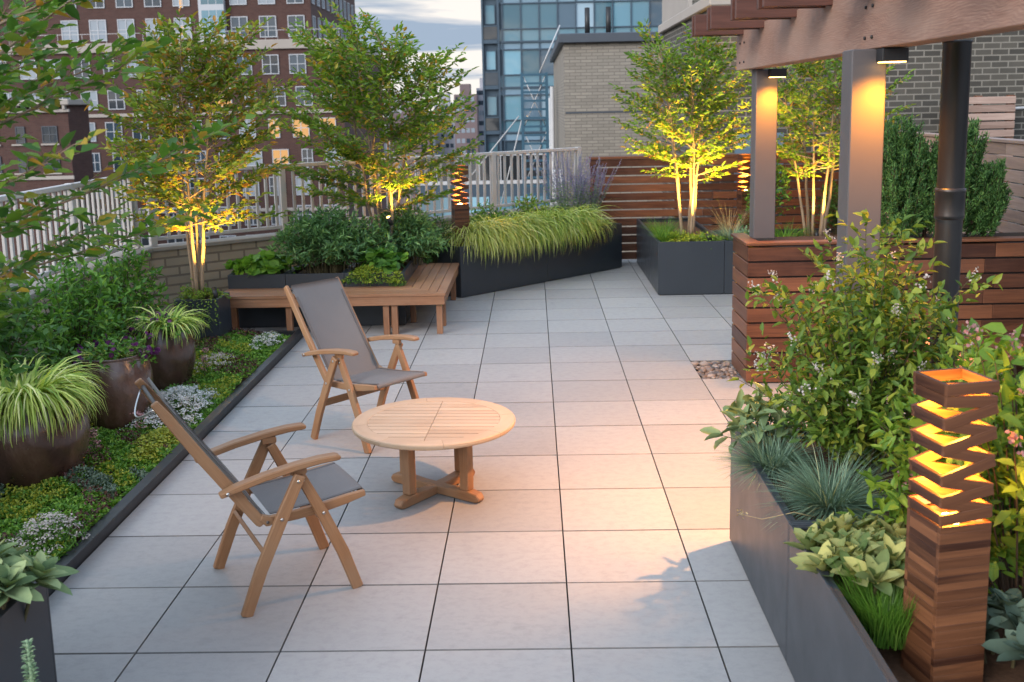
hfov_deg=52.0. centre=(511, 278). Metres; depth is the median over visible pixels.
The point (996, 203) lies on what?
juniper shrub
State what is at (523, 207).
green bush
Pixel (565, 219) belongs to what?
cascading grass
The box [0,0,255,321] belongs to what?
tree
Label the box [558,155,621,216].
russian sage
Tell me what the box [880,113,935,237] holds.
juniper shrub
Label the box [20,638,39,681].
lambs ear
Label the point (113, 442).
sedum
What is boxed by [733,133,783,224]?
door
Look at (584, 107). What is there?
tan brick building
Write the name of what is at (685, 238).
ground cover plant
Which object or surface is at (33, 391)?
golden grass
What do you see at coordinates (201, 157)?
window
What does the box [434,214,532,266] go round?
cascading grass
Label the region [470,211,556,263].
cascading grass
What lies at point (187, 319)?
golden grass
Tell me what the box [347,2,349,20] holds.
window
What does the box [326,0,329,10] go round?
window
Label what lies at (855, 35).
pergola
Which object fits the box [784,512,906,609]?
hosta
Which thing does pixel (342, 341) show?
reclining chair
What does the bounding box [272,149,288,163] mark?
window
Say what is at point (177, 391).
white flower mound
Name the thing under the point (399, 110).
building
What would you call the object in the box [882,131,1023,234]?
slat fence
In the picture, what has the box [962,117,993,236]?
juniper shrub
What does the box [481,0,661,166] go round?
glass apartment tower
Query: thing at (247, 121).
window
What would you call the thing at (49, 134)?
window
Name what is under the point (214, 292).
garden spotlight
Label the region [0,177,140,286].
railing
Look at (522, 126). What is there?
steel stair tower
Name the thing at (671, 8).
stone tower
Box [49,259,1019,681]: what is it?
pavement
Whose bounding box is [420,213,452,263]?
green shrub
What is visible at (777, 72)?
downlight
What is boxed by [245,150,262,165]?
window
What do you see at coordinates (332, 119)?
window
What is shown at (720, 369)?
pebbles
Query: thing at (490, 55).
window
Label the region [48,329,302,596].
bed edging
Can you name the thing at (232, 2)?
window
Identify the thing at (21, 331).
leafy shrub
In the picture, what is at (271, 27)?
window
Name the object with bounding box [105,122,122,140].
window
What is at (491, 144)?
window
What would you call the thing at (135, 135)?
window
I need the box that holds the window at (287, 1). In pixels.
[286,0,303,3]
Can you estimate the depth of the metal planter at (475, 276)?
12.67 m
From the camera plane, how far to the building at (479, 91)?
336.38 m
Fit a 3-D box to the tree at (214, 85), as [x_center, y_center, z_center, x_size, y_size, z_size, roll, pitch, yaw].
[-2.952,-1.161,9.960,1.977,2.750,1.954,-3,10,-13]
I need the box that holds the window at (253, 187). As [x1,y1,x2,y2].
[242,177,259,195]
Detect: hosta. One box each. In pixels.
[0,534,78,622]
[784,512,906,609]
[982,612,1023,660]
[984,587,1023,668]
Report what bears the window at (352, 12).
in the brick apartment block
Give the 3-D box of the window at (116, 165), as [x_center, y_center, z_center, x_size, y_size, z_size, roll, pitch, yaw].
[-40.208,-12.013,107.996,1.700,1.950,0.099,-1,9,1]
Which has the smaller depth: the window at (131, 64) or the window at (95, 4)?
the window at (131, 64)
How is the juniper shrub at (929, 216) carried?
on the slatted planter at (789, 262)
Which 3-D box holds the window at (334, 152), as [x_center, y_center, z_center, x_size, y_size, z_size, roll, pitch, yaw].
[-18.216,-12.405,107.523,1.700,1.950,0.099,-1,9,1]
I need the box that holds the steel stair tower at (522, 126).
[465,25,560,209]
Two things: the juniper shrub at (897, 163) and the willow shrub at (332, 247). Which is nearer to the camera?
the juniper shrub at (897, 163)
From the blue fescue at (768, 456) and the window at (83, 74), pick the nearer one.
the blue fescue at (768, 456)
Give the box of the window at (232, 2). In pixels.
[229,0,246,4]
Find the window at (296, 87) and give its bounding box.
[295,86,312,105]
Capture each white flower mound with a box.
[6,509,89,556]
[119,384,221,433]
[193,352,235,374]
[248,331,285,355]
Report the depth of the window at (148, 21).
107.84 m
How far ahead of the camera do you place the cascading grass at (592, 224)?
13.62 m
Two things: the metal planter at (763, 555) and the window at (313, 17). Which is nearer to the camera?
the metal planter at (763, 555)
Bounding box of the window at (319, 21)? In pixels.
[317,18,321,37]
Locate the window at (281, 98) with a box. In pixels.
[269,87,285,105]
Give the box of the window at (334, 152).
[326,148,342,166]
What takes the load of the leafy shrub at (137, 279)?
on the soil
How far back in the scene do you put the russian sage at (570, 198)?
14.01 m
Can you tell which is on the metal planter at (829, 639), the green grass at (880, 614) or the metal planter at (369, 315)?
the green grass at (880, 614)
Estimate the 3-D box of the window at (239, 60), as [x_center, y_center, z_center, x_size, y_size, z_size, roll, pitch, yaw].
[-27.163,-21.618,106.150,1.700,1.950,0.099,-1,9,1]
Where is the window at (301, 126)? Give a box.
[292,120,309,137]
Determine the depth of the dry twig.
4.22 m
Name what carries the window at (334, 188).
in the brick apartment block
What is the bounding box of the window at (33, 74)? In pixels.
[19,60,36,79]
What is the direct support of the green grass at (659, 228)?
on the metal planter at (685, 268)
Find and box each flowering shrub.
[728,208,1002,476]
[835,331,1023,544]
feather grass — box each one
[703,201,749,234]
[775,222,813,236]
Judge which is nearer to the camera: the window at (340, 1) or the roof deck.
the roof deck
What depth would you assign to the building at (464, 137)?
327.09 m
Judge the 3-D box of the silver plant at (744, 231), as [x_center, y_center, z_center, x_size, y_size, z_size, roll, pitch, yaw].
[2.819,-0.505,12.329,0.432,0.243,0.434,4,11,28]
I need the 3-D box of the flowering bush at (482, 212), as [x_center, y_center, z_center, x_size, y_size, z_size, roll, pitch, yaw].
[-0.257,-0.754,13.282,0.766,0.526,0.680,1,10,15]
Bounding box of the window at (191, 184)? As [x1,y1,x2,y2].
[189,178,205,196]
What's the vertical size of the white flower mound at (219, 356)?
0.162 m
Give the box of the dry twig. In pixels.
[737,509,813,519]
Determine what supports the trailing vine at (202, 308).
hanging from the metal planter at (223, 312)
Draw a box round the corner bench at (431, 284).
[224,263,458,334]
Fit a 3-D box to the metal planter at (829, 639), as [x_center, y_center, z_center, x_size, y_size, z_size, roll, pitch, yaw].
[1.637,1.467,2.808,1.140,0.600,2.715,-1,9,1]
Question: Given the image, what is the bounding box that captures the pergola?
[692,0,1023,381]
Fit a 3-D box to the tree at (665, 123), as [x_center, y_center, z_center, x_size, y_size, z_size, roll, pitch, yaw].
[2.162,-1.794,12.608,1.980,2.656,1.739,-1,9,1]
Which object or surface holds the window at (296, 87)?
in the brick apartment block
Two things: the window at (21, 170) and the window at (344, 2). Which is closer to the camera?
the window at (21, 170)
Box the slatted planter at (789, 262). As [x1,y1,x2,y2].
[731,232,1023,382]
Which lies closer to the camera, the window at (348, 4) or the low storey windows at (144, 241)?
the low storey windows at (144, 241)
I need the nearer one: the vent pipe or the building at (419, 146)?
the vent pipe
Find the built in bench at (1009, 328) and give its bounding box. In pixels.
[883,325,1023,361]
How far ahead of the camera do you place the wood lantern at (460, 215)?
12.39 m
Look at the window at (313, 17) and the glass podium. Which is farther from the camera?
the window at (313, 17)
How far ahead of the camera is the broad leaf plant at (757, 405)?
5.05 m
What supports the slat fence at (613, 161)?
on the pavement
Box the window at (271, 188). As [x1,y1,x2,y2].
[269,177,278,195]
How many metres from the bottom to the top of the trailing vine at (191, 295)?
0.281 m
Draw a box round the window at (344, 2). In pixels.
[343,0,346,18]
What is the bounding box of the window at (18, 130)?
[11,127,25,145]
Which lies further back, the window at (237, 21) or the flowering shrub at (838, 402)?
the window at (237, 21)
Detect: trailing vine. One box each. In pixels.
[171,278,230,305]
[174,299,220,328]
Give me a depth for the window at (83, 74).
106.55 m
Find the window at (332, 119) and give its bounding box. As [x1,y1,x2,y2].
[319,117,336,136]
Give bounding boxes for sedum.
[0,326,290,559]
[0,338,251,556]
[0,464,148,498]
[86,427,100,460]
[130,411,150,437]
[198,347,210,377]
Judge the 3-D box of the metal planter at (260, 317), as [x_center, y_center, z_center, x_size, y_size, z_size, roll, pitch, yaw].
[-2.631,0.193,11.129,0.595,0.560,0.510,-1,9,1]
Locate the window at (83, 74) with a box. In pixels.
[74,59,90,77]
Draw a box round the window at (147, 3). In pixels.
[144,0,161,6]
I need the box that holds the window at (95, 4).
[88,0,104,8]
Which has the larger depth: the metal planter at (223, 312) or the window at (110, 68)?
the window at (110, 68)
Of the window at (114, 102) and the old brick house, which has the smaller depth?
the old brick house
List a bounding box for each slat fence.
[589,152,838,258]
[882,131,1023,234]
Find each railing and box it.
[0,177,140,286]
[145,147,581,245]
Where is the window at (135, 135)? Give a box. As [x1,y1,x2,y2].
[132,121,149,140]
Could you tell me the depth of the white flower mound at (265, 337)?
9.75 m
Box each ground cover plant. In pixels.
[663,230,704,241]
[694,231,727,248]
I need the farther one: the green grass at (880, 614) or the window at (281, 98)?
the window at (281, 98)
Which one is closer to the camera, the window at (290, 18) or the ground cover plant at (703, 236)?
the ground cover plant at (703, 236)
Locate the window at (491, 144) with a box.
[488,141,497,151]
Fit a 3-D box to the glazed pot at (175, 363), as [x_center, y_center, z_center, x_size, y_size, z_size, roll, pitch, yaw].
[-2.847,0.628,8.493,0.560,0.536,0.560,5,11,34]
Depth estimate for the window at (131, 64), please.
106.35 m
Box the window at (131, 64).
[127,59,143,76]
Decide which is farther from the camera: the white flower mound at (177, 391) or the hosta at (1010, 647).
the white flower mound at (177, 391)
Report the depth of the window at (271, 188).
108.10 m
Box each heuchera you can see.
[223,250,300,275]
[356,244,409,273]
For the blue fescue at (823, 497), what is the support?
in the metal planter at (763, 555)
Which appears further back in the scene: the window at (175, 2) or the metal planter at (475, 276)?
the window at (175, 2)
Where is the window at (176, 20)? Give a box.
[174,18,191,38]
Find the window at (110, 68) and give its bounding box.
[103,58,114,77]
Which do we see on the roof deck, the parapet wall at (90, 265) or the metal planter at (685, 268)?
the parapet wall at (90, 265)
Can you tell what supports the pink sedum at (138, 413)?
on the soil
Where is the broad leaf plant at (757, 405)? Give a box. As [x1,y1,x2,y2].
[700,382,807,453]
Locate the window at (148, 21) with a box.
[145,18,163,38]
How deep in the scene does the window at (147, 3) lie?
107.47 m
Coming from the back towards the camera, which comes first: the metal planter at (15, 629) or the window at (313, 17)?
the window at (313, 17)
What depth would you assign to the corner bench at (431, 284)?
10.44 m
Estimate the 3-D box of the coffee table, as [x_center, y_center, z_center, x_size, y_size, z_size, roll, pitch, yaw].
[-0.450,1.036,6.144,0.950,0.439,0.950,-1,9,1]
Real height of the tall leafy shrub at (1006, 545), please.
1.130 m
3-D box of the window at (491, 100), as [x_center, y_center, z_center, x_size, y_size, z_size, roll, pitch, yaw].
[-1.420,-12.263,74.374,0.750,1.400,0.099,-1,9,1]
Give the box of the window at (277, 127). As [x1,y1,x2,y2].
[268,119,279,137]
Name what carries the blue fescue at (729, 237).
on the metal planter at (728, 262)
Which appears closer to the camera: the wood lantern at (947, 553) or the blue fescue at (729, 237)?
the wood lantern at (947, 553)
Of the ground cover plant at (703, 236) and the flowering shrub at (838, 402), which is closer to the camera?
the flowering shrub at (838, 402)
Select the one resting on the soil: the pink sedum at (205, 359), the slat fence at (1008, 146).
the pink sedum at (205, 359)
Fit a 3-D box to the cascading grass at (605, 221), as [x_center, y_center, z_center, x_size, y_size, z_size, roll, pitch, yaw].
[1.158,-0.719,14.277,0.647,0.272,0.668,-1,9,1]
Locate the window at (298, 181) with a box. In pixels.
[295,176,309,194]
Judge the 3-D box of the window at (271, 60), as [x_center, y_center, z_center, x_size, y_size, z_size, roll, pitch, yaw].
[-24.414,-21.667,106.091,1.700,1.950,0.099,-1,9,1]
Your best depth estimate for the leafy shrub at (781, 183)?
12.58 m
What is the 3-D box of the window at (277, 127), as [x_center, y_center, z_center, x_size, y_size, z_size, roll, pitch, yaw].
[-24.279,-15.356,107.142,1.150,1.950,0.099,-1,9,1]
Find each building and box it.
[388,100,415,155]
[393,103,432,212]
[434,94,454,154]
[454,84,479,153]
[476,78,483,152]
[549,7,661,251]
[658,0,1023,232]
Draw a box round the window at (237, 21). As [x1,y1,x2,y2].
[230,16,248,37]
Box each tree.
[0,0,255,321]
[82,6,303,298]
[220,0,485,252]
[608,18,766,236]
[744,57,920,235]
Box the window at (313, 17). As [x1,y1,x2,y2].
[312,16,316,36]
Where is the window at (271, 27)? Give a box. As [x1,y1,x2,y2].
[259,16,276,37]
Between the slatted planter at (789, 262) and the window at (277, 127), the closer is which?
the slatted planter at (789, 262)
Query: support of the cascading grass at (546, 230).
in the metal planter at (475, 276)
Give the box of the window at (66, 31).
[60,20,78,41]
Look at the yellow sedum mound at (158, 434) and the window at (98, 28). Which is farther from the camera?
the window at (98, 28)
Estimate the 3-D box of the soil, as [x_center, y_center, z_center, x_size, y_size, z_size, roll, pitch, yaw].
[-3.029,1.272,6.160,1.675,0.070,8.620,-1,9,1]
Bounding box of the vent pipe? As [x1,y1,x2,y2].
[929,40,972,369]
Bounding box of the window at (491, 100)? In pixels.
[486,96,497,115]
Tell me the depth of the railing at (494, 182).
13.10 m
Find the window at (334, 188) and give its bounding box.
[325,176,335,193]
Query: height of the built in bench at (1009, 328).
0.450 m
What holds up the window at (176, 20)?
in the brick apartment block
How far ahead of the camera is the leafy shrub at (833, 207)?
12.79 m
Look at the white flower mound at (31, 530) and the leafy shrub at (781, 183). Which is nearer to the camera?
the white flower mound at (31, 530)
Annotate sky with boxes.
[355,0,482,119]
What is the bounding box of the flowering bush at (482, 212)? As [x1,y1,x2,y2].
[469,199,519,224]
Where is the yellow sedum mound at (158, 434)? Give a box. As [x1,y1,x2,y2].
[122,424,179,468]
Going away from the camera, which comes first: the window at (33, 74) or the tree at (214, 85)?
the tree at (214, 85)
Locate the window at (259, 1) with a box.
[258,0,274,4]
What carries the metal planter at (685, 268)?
on the pavement
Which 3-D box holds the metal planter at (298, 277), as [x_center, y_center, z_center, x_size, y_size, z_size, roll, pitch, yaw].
[-2.025,0.170,11.190,0.605,0.560,0.660,-1,9,1]
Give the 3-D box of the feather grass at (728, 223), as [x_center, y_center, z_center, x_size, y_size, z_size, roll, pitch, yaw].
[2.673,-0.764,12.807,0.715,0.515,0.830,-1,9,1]
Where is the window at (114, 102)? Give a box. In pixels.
[107,90,124,109]
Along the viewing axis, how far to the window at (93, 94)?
106.97 m
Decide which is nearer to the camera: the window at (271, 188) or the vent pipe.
the vent pipe
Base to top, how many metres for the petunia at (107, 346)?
0.298 m
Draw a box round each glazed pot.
[0,394,89,491]
[73,346,153,429]
[123,321,195,390]
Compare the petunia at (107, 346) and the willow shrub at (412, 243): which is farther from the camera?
the willow shrub at (412, 243)
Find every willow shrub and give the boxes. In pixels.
[258,205,402,273]
[371,200,450,267]
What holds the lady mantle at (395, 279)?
in the metal planter at (369, 315)
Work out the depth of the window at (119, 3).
107.52 m
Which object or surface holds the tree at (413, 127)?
in the metal planter at (369, 315)
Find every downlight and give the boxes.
[768,68,786,77]
[876,48,908,62]
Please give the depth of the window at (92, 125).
107.50 m
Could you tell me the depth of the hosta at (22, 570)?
3.60 m
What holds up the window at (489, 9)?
in the glass apartment tower at (517, 37)
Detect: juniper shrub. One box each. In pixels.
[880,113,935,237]
[897,134,938,237]
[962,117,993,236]
[964,157,1012,236]
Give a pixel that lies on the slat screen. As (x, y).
(977, 108)
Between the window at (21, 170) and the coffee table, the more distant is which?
the window at (21, 170)
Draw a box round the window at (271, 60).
[262,54,279,73]
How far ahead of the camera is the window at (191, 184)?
108.26 m
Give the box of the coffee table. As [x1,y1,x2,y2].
[352,397,515,508]
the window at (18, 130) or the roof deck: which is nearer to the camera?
the roof deck
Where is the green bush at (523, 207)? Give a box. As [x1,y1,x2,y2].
[505,193,554,215]
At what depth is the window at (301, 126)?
107.10 m
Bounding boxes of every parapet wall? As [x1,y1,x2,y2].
[1,248,154,371]
[141,202,586,316]
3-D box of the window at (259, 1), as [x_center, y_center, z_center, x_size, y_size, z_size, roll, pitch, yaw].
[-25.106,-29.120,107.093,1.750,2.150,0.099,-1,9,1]
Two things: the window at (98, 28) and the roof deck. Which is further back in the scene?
the window at (98, 28)
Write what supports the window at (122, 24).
in the brick apartment block
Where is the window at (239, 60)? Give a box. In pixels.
[235,55,252,74]
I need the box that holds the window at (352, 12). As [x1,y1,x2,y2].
[351,5,353,19]
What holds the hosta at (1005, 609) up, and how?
in the metal planter at (829, 639)
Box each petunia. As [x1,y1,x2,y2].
[69,333,160,372]
[121,312,197,342]
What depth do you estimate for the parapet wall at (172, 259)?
11.50 m
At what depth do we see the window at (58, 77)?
106.55 m
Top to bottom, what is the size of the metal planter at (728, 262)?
0.630 m
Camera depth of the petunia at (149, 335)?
8.17 m
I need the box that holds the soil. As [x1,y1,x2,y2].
[1,347,272,557]
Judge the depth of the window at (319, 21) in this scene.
111.31 m
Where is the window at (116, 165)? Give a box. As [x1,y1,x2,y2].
[112,152,128,171]
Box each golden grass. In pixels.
[0,352,113,447]
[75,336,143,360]
[125,302,212,348]
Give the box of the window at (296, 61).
[289,54,306,73]
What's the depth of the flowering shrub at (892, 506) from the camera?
3.95 m
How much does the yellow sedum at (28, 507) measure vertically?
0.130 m
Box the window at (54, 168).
[45,157,61,173]
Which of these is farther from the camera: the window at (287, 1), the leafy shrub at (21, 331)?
the window at (287, 1)
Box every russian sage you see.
[528,152,599,213]
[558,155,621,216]
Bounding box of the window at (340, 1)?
[339,0,342,15]
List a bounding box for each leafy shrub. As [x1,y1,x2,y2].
[0,252,149,377]
[0,274,94,385]
[84,242,169,341]
[734,158,796,227]
[809,177,838,234]
[881,317,1023,598]
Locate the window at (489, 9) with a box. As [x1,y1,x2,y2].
[484,4,494,24]
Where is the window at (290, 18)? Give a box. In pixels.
[287,15,304,36]
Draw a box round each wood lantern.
[450,165,469,246]
[736,154,750,229]
[900,367,999,681]
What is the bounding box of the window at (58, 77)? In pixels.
[46,59,63,78]
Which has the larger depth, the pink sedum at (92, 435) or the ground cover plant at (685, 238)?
the ground cover plant at (685, 238)
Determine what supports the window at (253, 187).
in the brick apartment block
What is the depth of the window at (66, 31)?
108.07 m
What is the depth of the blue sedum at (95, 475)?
6.22 m
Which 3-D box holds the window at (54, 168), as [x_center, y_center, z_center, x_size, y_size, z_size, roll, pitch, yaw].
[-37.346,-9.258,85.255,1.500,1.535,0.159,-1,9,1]
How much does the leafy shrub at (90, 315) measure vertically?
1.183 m
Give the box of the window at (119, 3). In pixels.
[115,0,132,7]
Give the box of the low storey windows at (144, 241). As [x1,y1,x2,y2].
[97,204,337,256]
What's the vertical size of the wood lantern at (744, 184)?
1.030 m
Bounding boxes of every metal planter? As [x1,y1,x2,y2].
[0,582,56,681]
[174,292,231,339]
[228,267,293,327]
[285,264,353,326]
[344,256,418,325]
[424,238,547,297]
[547,221,621,280]
[637,218,723,294]
[710,228,888,293]
[730,428,1004,660]
[786,523,1023,681]
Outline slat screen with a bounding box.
[968,95,1015,232]
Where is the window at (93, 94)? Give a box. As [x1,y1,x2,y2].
[81,91,98,109]
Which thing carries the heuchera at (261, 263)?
in the metal planter at (260, 317)
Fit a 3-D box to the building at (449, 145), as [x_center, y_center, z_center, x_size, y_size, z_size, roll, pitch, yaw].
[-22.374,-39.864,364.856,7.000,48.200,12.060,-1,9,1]
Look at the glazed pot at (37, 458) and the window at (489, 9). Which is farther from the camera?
the window at (489, 9)
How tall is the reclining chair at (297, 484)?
1.042 m
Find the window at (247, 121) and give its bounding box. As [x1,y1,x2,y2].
[239,119,255,137]
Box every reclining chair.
[134,377,365,617]
[284,277,426,453]
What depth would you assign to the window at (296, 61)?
106.01 m
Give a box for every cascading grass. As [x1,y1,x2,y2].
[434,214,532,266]
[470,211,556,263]
[488,206,579,260]
[512,205,602,254]
[537,199,616,250]
[598,216,615,226]
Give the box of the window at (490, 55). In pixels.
[485,50,495,70]
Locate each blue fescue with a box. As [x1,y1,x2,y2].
[709,219,747,240]
[711,411,829,489]
[746,439,901,530]
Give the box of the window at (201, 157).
[195,151,205,168]
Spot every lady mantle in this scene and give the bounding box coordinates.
[340,265,392,286]
[389,268,406,286]
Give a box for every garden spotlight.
[212,287,217,298]
[386,216,392,243]
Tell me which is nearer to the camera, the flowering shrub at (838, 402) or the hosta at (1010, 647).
the hosta at (1010, 647)
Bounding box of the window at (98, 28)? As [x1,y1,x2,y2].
[89,20,107,40]
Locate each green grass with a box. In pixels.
[640,216,682,234]
[646,224,684,241]
[832,553,918,650]
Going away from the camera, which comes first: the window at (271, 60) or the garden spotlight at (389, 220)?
the garden spotlight at (389, 220)
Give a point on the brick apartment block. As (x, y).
(106, 21)
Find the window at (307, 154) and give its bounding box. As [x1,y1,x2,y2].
[301,149,313,167]
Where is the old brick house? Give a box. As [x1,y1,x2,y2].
[0,99,100,284]
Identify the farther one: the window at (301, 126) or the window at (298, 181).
the window at (298, 181)
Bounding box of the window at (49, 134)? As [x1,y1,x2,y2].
[41,126,59,144]
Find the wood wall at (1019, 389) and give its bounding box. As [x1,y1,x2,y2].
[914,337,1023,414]
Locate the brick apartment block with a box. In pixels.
[0,0,386,256]
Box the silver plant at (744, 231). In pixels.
[734,225,748,234]
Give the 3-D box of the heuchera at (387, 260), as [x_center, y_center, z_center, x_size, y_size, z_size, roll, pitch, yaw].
[-1.353,-0.202,10.983,0.567,0.297,0.468,-1,9,1]
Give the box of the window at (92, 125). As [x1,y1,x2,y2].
[89,122,96,141]
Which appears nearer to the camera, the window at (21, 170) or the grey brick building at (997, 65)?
the grey brick building at (997, 65)
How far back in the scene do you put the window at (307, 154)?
107.52 m
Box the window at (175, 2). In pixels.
[172,0,189,6]
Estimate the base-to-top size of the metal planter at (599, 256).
0.610 m
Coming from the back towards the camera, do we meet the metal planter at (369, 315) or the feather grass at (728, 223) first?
the feather grass at (728, 223)
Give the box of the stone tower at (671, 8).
[662,0,699,22]
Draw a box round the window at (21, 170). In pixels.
[14,158,28,174]
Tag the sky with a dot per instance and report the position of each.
(435, 23)
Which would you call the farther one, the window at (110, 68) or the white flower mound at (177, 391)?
the window at (110, 68)
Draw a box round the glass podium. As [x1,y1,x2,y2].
[415,153,546,216]
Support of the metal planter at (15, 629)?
on the pavement
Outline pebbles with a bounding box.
[691,360,741,379]
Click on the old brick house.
(48, 131)
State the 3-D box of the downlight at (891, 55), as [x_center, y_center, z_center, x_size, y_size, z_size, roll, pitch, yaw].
[1.835,-1.077,5.064,0.124,0.067,0.100,-1,9,1]
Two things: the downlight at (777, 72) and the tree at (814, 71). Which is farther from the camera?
the tree at (814, 71)
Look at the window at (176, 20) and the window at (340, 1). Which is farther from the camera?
the window at (340, 1)
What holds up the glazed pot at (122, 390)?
on the soil
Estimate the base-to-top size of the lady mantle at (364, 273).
0.227 m
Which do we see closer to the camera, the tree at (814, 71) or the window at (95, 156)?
the tree at (814, 71)
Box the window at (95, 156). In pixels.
[92,153,100,171]
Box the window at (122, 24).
[117,19,135,38]
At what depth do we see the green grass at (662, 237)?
12.41 m

